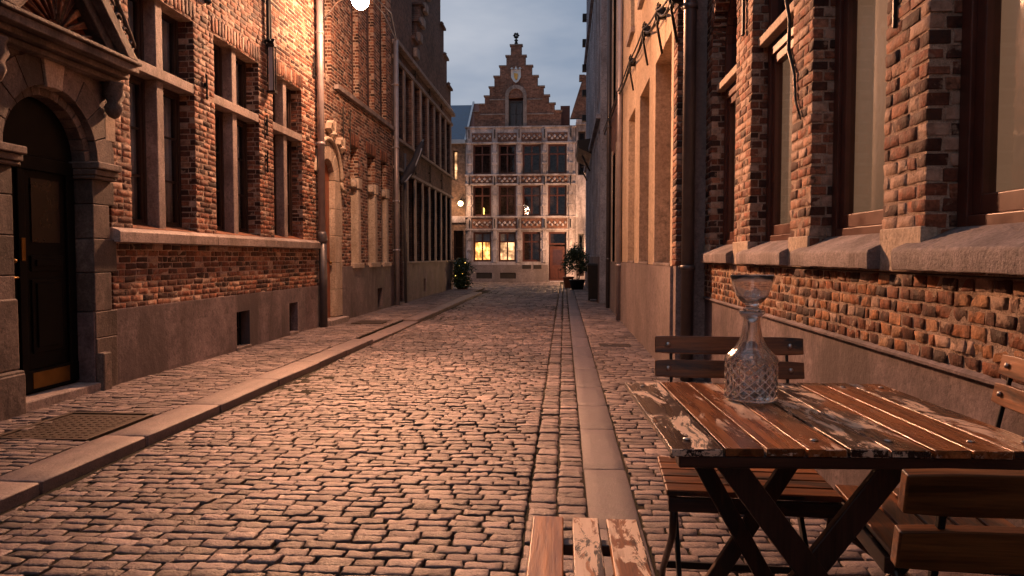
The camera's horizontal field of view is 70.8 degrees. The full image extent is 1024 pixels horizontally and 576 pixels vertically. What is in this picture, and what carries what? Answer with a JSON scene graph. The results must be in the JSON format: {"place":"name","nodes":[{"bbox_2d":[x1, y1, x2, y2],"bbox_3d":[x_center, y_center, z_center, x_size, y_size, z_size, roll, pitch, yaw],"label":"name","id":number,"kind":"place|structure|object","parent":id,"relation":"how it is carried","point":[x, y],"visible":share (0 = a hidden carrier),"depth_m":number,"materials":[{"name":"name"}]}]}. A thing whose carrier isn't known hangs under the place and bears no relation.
{"place":"outdoors","nodes":[
{"label":"outdoors","id":0,"kind":"place"},
{"bbox_2d":[0,0,327,420],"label":"brick house","id":1,"kind":"structure","parent":0,"point":[162,195],"depth_m":6.88,"materials":[{"name":"brown brick"}]},
{"bbox_2d":[3,96,78,394],"bbox_3d":[-3.585,-0.320,5.451,0.143,2.227,0.856,0,2,4],"label":"door","id":2,"kind":"structure","parent":1,"relation":"in","point":[42,194],"depth_m":5.52,"materials":[{"name":"black wood"}]},
{"bbox_2d":[127,0,143,60],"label":"window","id":3,"kind":"structure","parent":1,"relation":"in","point":[135,7],"depth_m":6.82,"materials":[{"name":"black glass"}]},
{"bbox_2d":[129,75,147,224],"bbox_3d":[-3.590,-1.283,6.678,0.109,1.405,0.503,0,2,4],"label":"window","id":4,"kind":"structure","parent":1,"relation":"in","point":[137,125],"depth_m":6.87,"materials":[{"name":"black glass"}]},
{"bbox_2d":[161,12,178,77],"bbox_3d":[-3.543,-2.449,7.253,0.107,0.675,0.503,0,2,4],"label":"window","id":5,"kind":"structure","parent":1,"relation":"in","point":[170,52],"depth_m":7.44,"materials":[{"name":"black glass"}]},
{"bbox_2d":[163,88,181,227],"bbox_3d":[-3.545,-1.310,7.303,0.110,1.405,0.503,0,2,4],"label":"window","id":6,"kind":"structure","parent":1,"relation":"in","point":[171,103],"depth_m":7.48,"materials":[{"name":"black glass"}]},
{"bbox_2d":[213,43,221,97],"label":"window","id":7,"kind":"structure","parent":1,"relation":"in","point":[217,55],"depth_m":8.40,"materials":[{"name":"black glass"}]},
{"bbox_2d":[214,109,224,230],"bbox_3d":[-3.476,-1.351,8.250,0.108,1.405,0.518,0,2,4],"label":"window","id":8,"kind":"structure","parent":1,"relation":"in","point":[219,166],"depth_m":8.45,"materials":[{"name":"black glass"}]},
{"bbox_2d":[236,57,245,108],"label":"window","id":9,"kind":"structure","parent":1,"relation":"in","point":[241,97],"depth_m":9.03,"materials":[{"name":"black glass"}]},
{"bbox_2d":[237,119,247,232],"bbox_3d":[-3.430,-1.379,8.890,0.109,1.405,0.518,0,2,4],"label":"window","id":10,"kind":"structure","parent":1,"relation":"in","point":[242,146],"depth_m":9.08,"materials":[{"name":"black glass"}]},
{"bbox_2d":[266,0,277,93],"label":"wall lantern","id":11,"kind":"object","parent":1,"relation":"attached to","point":[271,75],"depth_m":9.30,"materials":[{"name":"black metal"}]},
{"bbox_2d":[272,94,274,121],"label":"window","id":12,"kind":"structure","parent":1,"relation":"in","point":[273,97],"depth_m":9.98,"materials":[{"name":"glass"}]},
{"bbox_2d":[273,134,276,234],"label":"window","id":13,"kind":"structure","parent":1,"relation":"in","point":[274,146],"depth_m":10.02,"materials":[{"name":"black glass"}]},
{"bbox_2d":[286,88,290,129],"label":"window","id":14,"kind":"structure","parent":1,"relation":"in","point":[288,92],"depth_m":10.53,"materials":[{"name":"black glass"}]},
{"bbox_2d":[287,140,292,235],"bbox_3d":[-3.298,-1.444,10.408,0.065,1.405,0.468,0,2,4],"label":"window","id":15,"kind":"structure","parent":1,"relation":"in","point":[289,151],"depth_m":10.59,"materials":[{"name":"black glass"}]},
{"bbox_2d":[0,327,380,475],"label":"pavement","id":16,"kind":"structure","parent":0,"point":[162,392],"depth_m":6.08,"materials":[{"name":"grey stone"}]},
{"bbox_2d":[0,412,155,441],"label":"access cover","id":17,"kind":"object","parent":16,"relation":"on","point":[82,426],"visible":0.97,"depth_m":4.68,"materials":[{"name":"metal"}]},
{"bbox_2d":[4,288,484,439],"bbox_3d":[-2.376,0.643,13.597,1.050,0.238,24.300,0,2,4],"label":"pavement bed","id":18,"kind":"object","parent":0,"point":[373,332],"visible":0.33,"depth_m":10.81,"materials":[{"name":"grey stone"}]},
{"bbox_2d":[0,282,587,575],"bbox_3d":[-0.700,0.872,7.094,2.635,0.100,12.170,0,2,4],"label":"road","id":19,"kind":"structure","parent":0,"point":[423,375],"depth_m":3.73,"materials":[{"name":"stone"}]},
{"bbox_2d":[526,516,652,575],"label":"slatted bench","id":20,"kind":"object","parent":19,"relation":"on","point":[586,547],"visible":1,"depth_m":1.74,"materials":[{"name":"brown wood"}]},
{"bbox_2d":[314,0,399,325],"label":"brick house","id":21,"kind":"structure","parent":0,"point":[359,128],"depth_m":13.56,"materials":[{"name":"brown brick"}]},
{"bbox_2d":[323,0,324,72],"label":"blind window","id":22,"kind":"structure","parent":21,"relation":"in","point":[323,0],"depth_m":11.87,"materials":[{"name":"brick"}]},
{"bbox_2d":[325,163,331,317],"bbox_3d":[-3.076,-0.788,11.749,0.110,2.618,0.640,0,2,4],"label":"door","id":23,"kind":"structure","parent":21,"relation":"in","point":[329,262],"depth_m":11.95,"materials":[{"name":"brown wood"}]},
{"bbox_2d":[351,1,352,93],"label":"blind window","id":24,"kind":"structure","parent":21,"relation":"in","point":[351,1],"depth_m":13.43,"materials":[{"name":"brick"}]},
{"bbox_2d":[366,6,368,106],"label":"blind window","id":25,"kind":"structure","parent":21,"relation":"in","point":[367,27],"depth_m":14.47,"materials":[{"name":"brick"}]},
{"bbox_2d":[379,0,381,116],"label":"blind window","id":26,"kind":"structure","parent":21,"relation":"in","point":[379,0],"depth_m":15.49,"materials":[{"name":"brick"}]},
{"bbox_2d":[323,0,452,109],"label":"street lamp","id":27,"kind":"object","parent":21,"relation":"attached to","point":[360,4],"visible":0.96,"depth_m":10.79,"materials":[{"name":"black"}]},
{"bbox_2d":[328,288,482,327],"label":"pavement","id":28,"kind":"structure","parent":0,"point":[394,314],"depth_m":15.03,"materials":[{"name":"grey stone"}]},
{"bbox_2d":[351,320,388,323],"bbox_3d":[-2.385,0.622,12.141,0.500,0.106,0.560,0,2,4],"label":"access cover","id":29,"kind":"object","parent":28,"relation":"on","point":[371,321],"visible":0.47,"depth_m":12.02,"materials":[{"name":"metal"}]},
{"bbox_2d":[451,257,476,288],"bbox_3d":[-1.700,-0.489,24.594,0.846,1.148,1.002,1,3,16],"label":"potted shrub","id":30,"kind":"object","parent":28,"relation":"on","point":[460,280],"visible":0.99,"depth_m":24.45,"materials":[{"name":"green plant"}]},
{"bbox_2d":[391,0,454,304],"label":"brick house","id":31,"kind":"structure","parent":0,"point":[426,113],"depth_m":19.63,"materials":[{"name":"brown brick"}]},
{"bbox_2d":[399,139,423,186],"bbox_3d":[-2.362,-2.906,16.829,0.632,1.168,0.231,-1,3,-12],"label":"furled flag","id":32,"kind":"object","parent":31,"relation":"attached to","point":[410,169],"visible":0.95,"depth_m":16.77,"materials":[{"name":"fabric"}]},
{"bbox_2d":[428,282,568,320],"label":"road","id":33,"kind":"structure","parent":0,"point":[504,306],"depth_m":17.25,"materials":[{"name":"stone"}]},
{"bbox_2d":[440,0,586,124],"label":"sky","id":34,"kind":"structure","parent":0,"point":[478,35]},
{"bbox_2d":[453,282,584,290],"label":"square paving","id":35,"kind":"structure","parent":0,"point":[487,286],"depth_m":29.03,"materials":[{"name":"grey stone"}]},
{"bbox_2d":[574,284,629,331],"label":"pavement","id":36,"kind":"structure","parent":0,"point":[596,315],"depth_m":13.94,"materials":[{"name":"grey stone"}]},
{"bbox_2d":[559,242,588,289],"bbox_3d":[2.242,-0.769,25.095,1.265,1.663,1.089,0,2,4],"label":"potted shrub","id":37,"kind":"object","parent":36,"relation":"on","point":[573,256],"visible":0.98,"depth_m":24.97,"materials":[{"name":"green plant"}]},
{"bbox_2d":[587,263,597,299],"bbox_3d":[2.136,-0.151,18.505,0.430,0.968,0.590,0,2,4],"label":"waste bin","id":38,"kind":"object","parent":36,"relation":"on","point":[592,273],"visible":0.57,"depth_m":18.25,"materials":[{"name":"black metal"}]},
{"bbox_2d":[575,296,927,575],"bbox_3d":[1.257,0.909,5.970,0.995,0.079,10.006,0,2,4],"label":"pavement","id":39,"kind":"structure","parent":0,"point":[704,546],"depth_m":3.49,"materials":[{"name":"stone"}]},
{"bbox_2d":[599,343,631,346],"bbox_3d":[1.328,0.766,9.270,0.400,0.067,0.320,0,2,4],"label":"access cover","id":40,"kind":"object","parent":39,"relation":"on","point":[614,345],"visible":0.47,"depth_m":9.21,"materials":[{"name":"metal"}]},
{"bbox_2d":[655,336,841,575],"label":"folding chair","id":41,"kind":"object","parent":39,"relation":"on","point":[803,488],"visible":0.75,"depth_m":2.28,"materials":[{"name":"brown wood"}]},
{"bbox_2d":[625,382,1023,575],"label":"bistro table","id":42,"kind":"object","parent":39,"relation":"on","point":[885,435],"visible":0.91,"depth_m":1.62,"materials":[{"name":"brown wood"}]},
{"bbox_2d":[724,275,778,402],"bbox_3d":[0.669,0.138,2.010,0.146,0.348,0.146,0,2,4],"label":"glass decanter","id":43,"kind":"object","parent":42,"relation":"on","point":[751,366],"visible":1,"depth_m":1.97,"materials":[{"name":"clear glass"}]},
{"bbox_2d":[835,354,1023,575],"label":"folding chair","id":44,"kind":"object","parent":39,"relation":"on","point":[873,539],"visible":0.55,"depth_m":1.89,"materials":[{"name":"brown wood"}]},
{"bbox_2d":[890,468,1023,575],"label":"folding chair","id":45,"kind":"object","parent":39,"relation":"on","point":[941,495],"visible":1,"depth_m":0.94,"materials":[{"name":"brown wood"}]},
{"bbox_2d":[700,0,1023,575],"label":"brick house","id":46,"kind":"structure","parent":0,"point":[864,178],"depth_m":3.16,"materials":[{"name":"brown brick"}]},
{"bbox_2d":[723,0,737,244],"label":"window","id":47,"kind":"structure","parent":46,"relation":"in","point":[730,94],"depth_m":6.27,"materials":[{"name":"brown wood"}]},
{"bbox_2d":[765,0,793,241],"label":"window","id":48,"kind":"structure","parent":46,"relation":"in","point":[780,75],"depth_m":4.91,"materials":[{"name":"brown glass"}]},
{"bbox_2d":[831,0,887,236],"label":"window","id":49,"kind":"structure","parent":46,"relation":"in","point":[860,69],"depth_m":3.63,"materials":[{"name":"brown glass"}]},
{"bbox_2d":[957,0,1023,226],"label":"window","id":50,"kind":"structure","parent":46,"relation":"in","point":[991,120],"depth_m":2.46,"materials":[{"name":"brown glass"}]},
{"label":"ground","id":51,"kind":"structure","parent":0,"visible":0},
{"bbox_2d":[0,292,481,513],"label":"kerb","id":52,"kind":"structure","parent":51,"relation":"on","point":[19,486],"depth_m":4.69,"materials":[{"name":"stone"}]},
{"bbox_2d":[451,101,478,273],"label":"yellow brick house","id":53,"kind":"structure","parent":51,"relation":"on","point":[462,119],"depth_m":33.20,"materials":[{"name":"clear brick"}]},
{"bbox_2d":[453,151,457,179],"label":"window","id":54,"kind":"structure","parent":53,"relation":"in","point":[455,153],"depth_m":33.24,"materials":[{"name":"yellow glass"}]},
{"bbox_2d":[454,231,463,267],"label":"window","id":55,"kind":"structure","parent":53,"relation":"in","point":[455,247],"depth_m":33.37,"materials":[{"name":"brown wood"}]},
{"bbox_2d":[465,33,575,281],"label":"gabled house","id":56,"kind":"structure","parent":51,"relation":"on","point":[520,174],"depth_m":32.94,"materials":[{"name":"stone"}]},
{"bbox_2d":[473,145,490,173],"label":"window","id":57,"kind":"structure","parent":56,"relation":"in","point":[474,146],"depth_m":33.10,"materials":[{"name":"brown wood"}]},
{"bbox_2d":[473,186,490,215],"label":"window","id":58,"kind":"structure","parent":56,"relation":"in","point":[474,187],"depth_m":33.18,"materials":[{"name":"brown wood"}]},
{"bbox_2d":[473,232,490,261],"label":"window","id":59,"kind":"structure","parent":56,"relation":"in","point":[481,240],"depth_m":33.32,"materials":[{"name":"yellow glass"}]},
{"bbox_2d":[499,145,515,173],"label":"window","id":60,"kind":"structure","parent":56,"relation":"in","point":[500,146],"depth_m":33.01,"materials":[{"name":"brown wood"}]},
{"bbox_2d":[499,186,515,215],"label":"window","id":61,"kind":"structure","parent":56,"relation":"in","point":[500,187],"depth_m":33.10,"materials":[{"name":"brown wood"}]},
{"bbox_2d":[499,232,515,261],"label":"window","id":62,"kind":"structure","parent":56,"relation":"in","point":[507,240],"depth_m":33.23,"materials":[{"name":"yellow glass"}]},
{"bbox_2d":[509,101,522,125],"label":"window","id":63,"kind":"structure","parent":56,"relation":"in","point":[510,102],"depth_m":32.91,"materials":[{"name":"brown wood"}]},
{"bbox_2d":[522,232,540,261],"bbox_3d":[0.905,-1.894,33.127,0.843,1.357,0.075,0,2,4],"label":"window","id":64,"kind":"structure","parent":56,"relation":"in","point":[523,233],"depth_m":33.11,"materials":[{"name":"brown wood"}]},
{"bbox_2d":[523,144,540,173],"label":"window","id":65,"kind":"structure","parent":56,"relation":"in","point":[531,145],"depth_m":32.93,"materials":[{"name":"brown wood"}]},
{"bbox_2d":[523,185,540,215],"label":"window","id":66,"kind":"structure","parent":56,"relation":"in","point":[531,186],"depth_m":33.01,"materials":[{"name":"brown wood"}]},
{"bbox_2d":[548,144,566,173],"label":"window","id":67,"kind":"structure","parent":56,"relation":"in","point":[549,145],"depth_m":32.85,"materials":[{"name":"brown wood"}]},
{"bbox_2d":[548,185,566,215],"bbox_3d":[2.075,-3.997,32.952,0.843,1.393,0.075,0,2,4],"label":"window","id":68,"kind":"structure","parent":56,"relation":"in","point":[549,186],"depth_m":32.93,"materials":[{"name":"brown wood"}]},
{"bbox_2d":[549,232,565,244],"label":"window","id":69,"kind":"structure","parent":56,"relation":"in","point":[550,233],"depth_m":33.01,"materials":[{"name":"brown wood"}]},
{"bbox_2d":[550,246,565,280],"bbox_3d":[2.094,-1.121,33.078,0.733,1.577,0.080,0,2,4],"label":"door","id":70,"kind":"structure","parent":56,"relation":"in","point":[556,252],"depth_m":33.05,"materials":[{"name":"brown wood"}]},
{"bbox_2d":[561,74,585,278],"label":"gabled house","id":71,"kind":"structure","parent":51,"relation":"on","point":[579,110],"depth_m":32.74,"materials":[{"name":"paint"}]},
{"bbox_2d":[578,234,583,275],"bbox_3d":[3.156,-1.522,33.006,0.293,1.943,0.065,0,2,4],"label":"door","id":72,"kind":"structure","parent":71,"relation":"in","point":[578,234],"depth_m":32.95,"materials":[{"name":"brown wood"}]},
{"bbox_2d":[576,0,606,302],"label":"rendered house","id":73,"kind":"structure","parent":51,"relation":"on","point":[591,152],"depth_m":20.18,"materials":[{"name":"grey paint"}]},
{"bbox_2d":[567,288,654,575],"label":"channel stone","id":74,"kind":"object","parent":51,"relation":"on","point":[609,495],"visible":0.73,"depth_m":4.28,"materials":[{"name":"grey stone"}]},
{"bbox_2d":[563,276,573,287],"bbox_3d":[2.074,-0.209,26.535,0.420,0.420,0.414,0,2,4],"label":"plant pot","id":75,"kind":"object","parent":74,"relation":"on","point":[566,281],"visible":0.88,"depth_m":26.39,"materials":[{"name":"ceramic"}]},
{"bbox_2d":[605,0,623,314],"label":"brick house","id":76,"kind":"structure","parent":51,"relation":"on","point":[611,126],"depth_m":15.50,"materials":[{"name":"brown brick"}]},
{"bbox_2d":[615,0,787,381],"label":"stucco house","id":77,"kind":"structure","parent":51,"relation":"on","point":[661,192],"depth_m":8.18,"materials":[{"name":"beige paint"}]},
{"bbox_2d":[603,0,683,133],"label":"wall cable","id":78,"kind":"object","parent":77,"relation":"attached to","point":[661,12],"depth_m":8.48,"materials":[{"name":"black metal"}]}
]}

